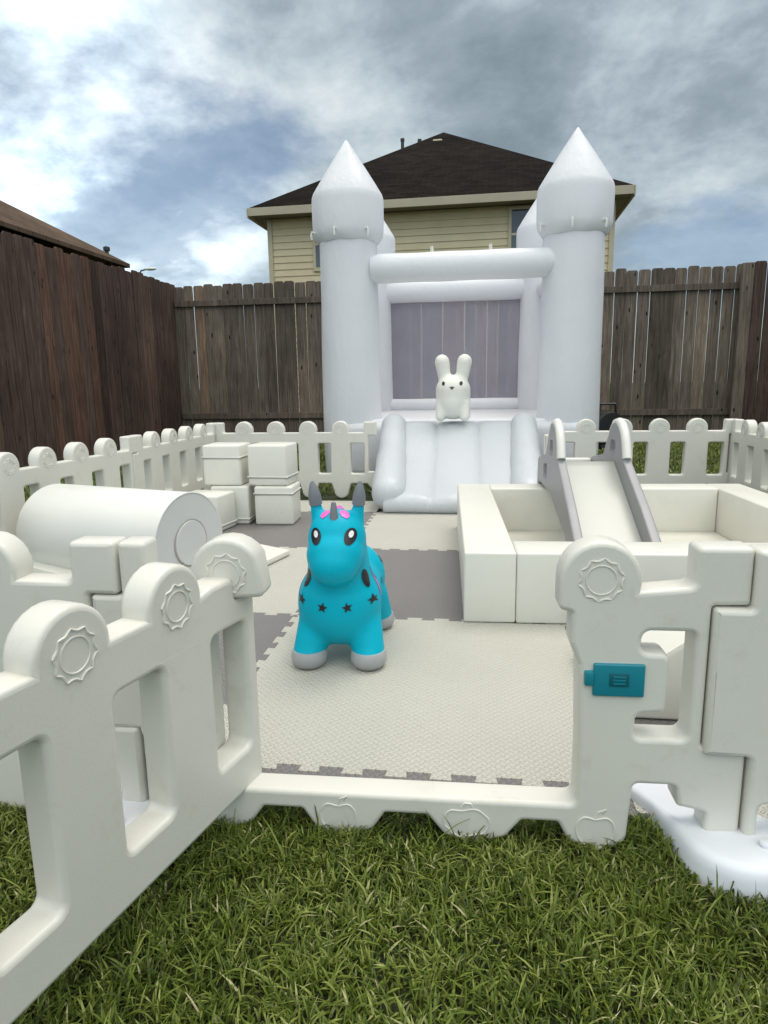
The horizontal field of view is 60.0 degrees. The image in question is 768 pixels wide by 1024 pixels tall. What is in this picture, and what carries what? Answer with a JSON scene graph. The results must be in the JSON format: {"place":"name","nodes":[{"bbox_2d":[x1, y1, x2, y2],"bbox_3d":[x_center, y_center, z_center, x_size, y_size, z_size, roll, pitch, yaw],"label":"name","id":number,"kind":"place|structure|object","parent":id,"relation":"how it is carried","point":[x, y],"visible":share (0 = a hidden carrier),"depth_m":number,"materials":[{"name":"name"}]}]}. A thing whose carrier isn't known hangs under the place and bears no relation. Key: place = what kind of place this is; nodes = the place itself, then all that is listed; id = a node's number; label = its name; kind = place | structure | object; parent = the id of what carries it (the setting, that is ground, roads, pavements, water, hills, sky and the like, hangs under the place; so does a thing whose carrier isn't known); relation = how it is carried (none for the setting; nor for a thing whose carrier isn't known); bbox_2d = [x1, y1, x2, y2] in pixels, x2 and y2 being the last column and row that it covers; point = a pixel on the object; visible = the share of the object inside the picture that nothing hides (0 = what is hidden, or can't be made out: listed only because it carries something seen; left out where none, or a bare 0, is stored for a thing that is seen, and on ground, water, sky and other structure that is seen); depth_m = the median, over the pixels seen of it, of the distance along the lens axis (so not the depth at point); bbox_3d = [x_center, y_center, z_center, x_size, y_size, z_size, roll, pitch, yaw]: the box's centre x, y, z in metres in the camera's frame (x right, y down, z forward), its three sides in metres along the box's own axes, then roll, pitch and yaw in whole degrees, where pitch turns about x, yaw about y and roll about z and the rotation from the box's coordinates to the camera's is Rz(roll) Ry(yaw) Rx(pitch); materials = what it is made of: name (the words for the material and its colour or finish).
{"place":"outdoors","nodes":[
{"label":"outdoors","id":0,"kind":"place"},
{"bbox_2d":[0,200,129,267],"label":"neighbour house","id":1,"kind":"structure","parent":0,"point":[13,220],"depth_m":11.26,"materials":[{"name":"brown"}]},
{"bbox_2d":[0,382,767,1023],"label":"lawn ground","id":2,"kind":"structure","parent":0,"point":[404,834],"depth_m":1.03,"materials":[{"name":"green plant"}]},
{"bbox_2d":[0,435,137,535],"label":"play fence panel","id":3,"kind":"object","parent":2,"relation":"on","point":[78,465],"visible":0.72,"depth_m":3.25,"materials":[{"name":"white plastic"}]},
{"bbox_2d":[0,531,148,809],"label":"play fence panel","id":4,"kind":"object","parent":2,"relation":"on","point":[95,564],"visible":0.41,"depth_m":1.26,"materials":[{"name":"white plastic"}]},
{"bbox_2d":[0,231,182,465],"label":"side fence","id":5,"kind":"object","parent":2,"relation":"on","point":[88,353],"visible":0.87,"depth_m":8.17,"materials":[{"name":"brown wood"}]},
{"bbox_2d":[121,788,148,827],"bbox_3d":[-0.505,0.574,1.364,0.205,0.068,0.401,2,11,13],"label":"fence foot","id":6,"kind":"object","parent":2,"relation":"on","point":[133,810],"visible":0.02,"depth_m":1.28},
{"bbox_2d":[140,267,155,272],"bbox_3d":[-10.728,-8.081,30.776,0.940,6.150,0.260,1,11,8],"label":"street lamp","id":7,"kind":"object","parent":2,"relation":"on","point":[149,268],"visible":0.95,"depth_m":30.10,"materials":[{"name":"grey metal"}]},
{"bbox_2d":[132,423,215,491],"bbox_3d":[-1.379,-0.283,4.501,0.062,0.577,1.310,1,11,8],"label":"play fence panel","id":8,"kind":"object","parent":2,"relation":"on","point":[172,461],"visible":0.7,"depth_m":4.33,"materials":[{"name":"white plastic"}]},
{"bbox_2d":[219,613,296,704],"bbox_3d":[-0.868,0.472,2.050,0.991,0.012,0.989,1,11,8],"label":"foam mat","id":9,"kind":"object","parent":2,"relation":"on","point":[268,629],"visible":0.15,"depth_m":2.27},
{"bbox_2d":[252,547,307,615],"bbox_3d":[-0.734,0.284,3.007,0.991,0.012,1.022,1,11,8],"label":"foam mat","id":10,"kind":"object","parent":2,"relation":"on","point":[288,573],"visible":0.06,"depth_m":2.81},
{"bbox_2d":[33,544,289,573],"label":"foam ramp","id":11,"kind":"structure","parent":10,"relation":"on","point":[274,554],"depth_m":3.10,"materials":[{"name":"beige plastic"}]},
{"bbox_2d":[16,484,221,569],"bbox_3d":[-1.132,0.100,2.856,0.771,0.415,0.415,4,12,24],"label":"foam roll","id":12,"kind":"object","parent":11,"relation":"on","point":[55,520],"visible":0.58,"depth_m":2.71,"materials":[{"name":"white plastic"}]},
{"bbox_2d":[215,421,376,497],"bbox_3d":[-0.685,-0.395,5.017,1.310,0.577,0.062,1,11,8],"label":"play fence panel","id":13,"kind":"object","parent":2,"relation":"on","point":[340,438],"visible":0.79,"depth_m":4.96,"materials":[{"name":"white plastic"}]},
{"bbox_2d":[222,511,375,547],"bbox_3d":[-0.599,0.095,3.971,0.991,0.012,1.000,1,11,8],"label":"foam mat","id":14,"kind":"object","parent":2,"relation":"on","point":[295,535],"visible":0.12,"depth_m":3.84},
{"bbox_2d":[191,490,237,530],"bbox_3d":[-1.046,-0.009,3.941,0.268,0.215,0.229,2,11,16],"label":"foam block","id":15,"kind":"object","parent":14,"relation":"on","point":[223,501],"depth_m":3.90,"materials":[{"name":"beige plastic"}]},
{"bbox_2d":[211,482,256,523],"bbox_3d":[-0.926,-0.061,4.150,0.244,0.235,0.229,0,11,6],"label":"foam block","id":16,"kind":"object","parent":14,"relation":"on","point":[245,504],"depth_m":4.04,"materials":[{"name":"beige plastic"}]},
{"bbox_2d":[201,442,249,484],"bbox_3d":[-0.968,-0.301,4.119,0.244,0.245,0.229,0,11,7],"label":"foam block","id":17,"kind":"object","parent":16,"relation":"on","point":[225,463],"depth_m":4.02,"materials":[{"name":"beige plastic"}]},
{"bbox_2d":[253,481,300,524],"bbox_3d":[-0.654,-0.058,4.113,0.244,0.235,0.239,0,11,5],"label":"foam block","id":18,"kind":"object","parent":14,"relation":"on","point":[277,505],"depth_m":4.00,"materials":[{"name":"beige plastic"}]},
{"bbox_2d":[247,442,298,485],"bbox_3d":[-0.680,-0.299,4.085,0.254,0.245,0.239,1,11,10],"label":"foam block","id":19,"kind":"object","parent":18,"relation":"on","point":[272,464],"depth_m":3.98,"materials":[{"name":"beige plastic"}]},
{"bbox_2d":[300,500,379,511],"bbox_3d":[-0.505,-0.037,4.646,0.969,0.011,0.431,1,11,8],"label":"mat border","id":20,"kind":"object","parent":2,"relation":"on","point":[370,506],"visible":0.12,"depth_m":4.63,"materials":[{"name":"beige plastic"}]},
{"bbox_2d":[0,532,754,1023],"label":"play gate","id":21,"kind":"structure","parent":2,"relation":"on","point":[78,682],"depth_m":1.13,"materials":[{"name":"white plastic"}]},
{"bbox_2d":[223,615,573,786],"bbox_3d":[0.092,0.483,1.917,0.991,0.012,0.989,1,11,8],"label":"foam mat","id":22,"kind":"object","parent":2,"relation":"on","point":[481,702],"visible":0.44,"depth_m":1.75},
{"bbox_2d":[291,481,393,670],"bbox_3d":[-0.125,0.157,2.126,0.289,0.556,0.550,0,11,5],"label":"unicorn hopper","id":23,"kind":"object","parent":22,"relation":"on","point":[343,597],"visible":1,"depth_m":1.95,"materials":[{"name":"teal rubber"}]},
{"bbox_2d":[364,512,458,550],"bbox_3d":[0.362,0.105,3.838,0.991,0.012,1.000,1,11,8],"label":"foam mat","id":24,"kind":"object","parent":2,"relation":"on","point":[419,531],"visible":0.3,"depth_m":3.79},
{"bbox_2d":[296,548,561,624],"bbox_3d":[0.227,0.295,2.875,0.991,0.012,1.022,1,11,8],"label":"foam mat","id":25,"kind":"object","parent":2,"relation":"on","point":[424,585],"visible":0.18,"depth_m":2.81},
{"bbox_2d":[262,764,637,819],"bbox_3d":[0.022,0.583,1.411,0.969,0.011,0.096,1,11,8],"label":"mat border","id":26,"kind":"object","parent":2,"relation":"on","point":[293,769],"visible":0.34,"depth_m":1.44,"materials":[{"name":"grey plastic"}]},
{"bbox_2d":[173,264,741,432],"bbox_3d":[0.918,-2.368,10.144,8.556,2.389,0.067,1,11,8],"label":"back fence","id":27,"kind":"object","parent":2,"relation":"on","point":[222,335],"visible":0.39,"depth_m":10.12,"materials":[{"name":"brown wood"}]},
{"bbox_2d":[310,127,614,512],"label":"bounce castle","id":28,"kind":"structure","parent":2,"relation":"on","point":[542,338],"depth_m":5.68,"materials":[{"name":"white fabric"}]},
{"bbox_2d":[435,354,471,421],"bbox_3d":[0.575,-1.028,5.505,0.302,0.540,0.358,1,11,10],"label":"rabbit hopper","id":29,"kind":"object","parent":28,"relation":"on","point":[452,396],"visible":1,"depth_m":5.39,"materials":[{"name":"white rubber"}]},
{"bbox_2d":[598,403,623,449],"bbox_3d":[2.657,-1.062,8.227,0.620,0.564,0.320,-3,11,-12],"label":"air blower","id":30,"kind":"object","parent":2,"relation":"on","point":[606,418],"visible":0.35,"depth_m":8.11,"materials":[{"name":"black plastic"}]},
{"bbox_2d":[565,626,677,724],"bbox_3d":[1.053,0.494,1.785,0.991,0.012,0.989,1,11,8],"label":"foam mat","id":31,"kind":"object","parent":2,"relation":"on","point":[650,721],"depth_m":1.65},
{"bbox_2d":[635,630,684,719],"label":"foam ramp","id":32,"kind":"structure","parent":31,"relation":"on","point":[671,643],"depth_m":1.64,"materials":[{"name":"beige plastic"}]},
{"bbox_2d":[543,418,732,483],"bbox_3d":[1.792,-0.367,4.675,1.310,0.577,0.062,1,11,8],"label":"play fence panel","id":33,"kind":"object","parent":2,"relation":"on","point":[695,437],"visible":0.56,"depth_m":4.61,"materials":[{"name":"white plastic"}]},
{"bbox_2d":[630,783,767,903],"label":"fence foot","id":34,"kind":"object","parent":2,"relation":"on","point":[739,857],"visible":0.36,"depth_m":1.15},
{"bbox_2d":[632,800,767,818],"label":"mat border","id":35,"kind":"object","parent":2,"relation":"on","point":[762,810],"visible":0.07,"depth_m":1.31,"materials":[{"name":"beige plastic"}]},
{"bbox_2d":[700,544,767,835],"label":"play fence panel","id":36,"kind":"object","parent":2,"relation":"on","point":[735,715],"visible":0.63,"depth_m":1.13,"materials":[{"name":"white plastic"}]},
{"bbox_2d":[726,419,767,493],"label":"play fence panel","id":37,"kind":"object","parent":2,"relation":"on","point":[747,461],"visible":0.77,"depth_m":4.27,"materials":[{"name":"white plastic"}]},
{"bbox_2d":[729,261,767,424],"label":"corner fence","id":38,"kind":"object","parent":2,"relation":"on","point":[749,339],"visible":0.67,"depth_m":9.37,"materials":[{"name":"brown wood"}]},
{"bbox_2d":[0,0,767,388],"label":"sky","id":39,"kind":"structure","parent":0,"point":[147,131],"materials":[{"name":"blue"}]},
{"bbox_2d":[246,132,635,411],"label":"neighbour house","id":40,"kind":"structure","parent":0,"point":[443,191],"depth_m":18.92,"materials":[{"name":"yellow"}]},
{"bbox_2d":[312,224,319,271],"bbox_3d":[-1.526,-7.769,19.279,1.120,1.480,0.080,1,11,9],"label":"window","id":41,"kind":"structure","parent":40,"relation":"in","point":[316,248],"depth_m":19.39,"materials":[{"name":"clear glass"}]},
{"bbox_2d":[508,205,531,247],"bbox_3d":[4.000,-7.679,18.372,1.120,1.480,0.080,1,11,9],"label":"window","id":42,"kind":"structure","parent":40,"relation":"in","point":[517,214],"depth_m":18.34,"materials":[{"name":"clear glass"}]},
{"bbox_3d":[1.187,0.305,2.742,0.991,0.012,1.022,1,11,8],"label":"foam mat","id":43,"kind":"object","parent":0,"visible":0},
{"bbox_2d":[457,484,767,623],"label":"ball pit","id":44,"kind":"object","parent":43,"relation":"on","point":[513,544],"visible":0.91,"depth_m":2.91,"materials":[{"name":"beige plastic"}]},
{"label":"foam mat","id":45,"kind":"object","parent":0,"visible":0},
{"bbox_2d":[537,418,660,541],"bbox_3d":[0.968,-0.105,3.109,0.334,0.650,1.540,0,11,7],"label":"toddler slide","id":46,"kind":"object","parent":45,"relation":"on","point":[603,494],"visible":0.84,"depth_m":2.97,"materials":[{"name":"beige plastic"}]}
]}

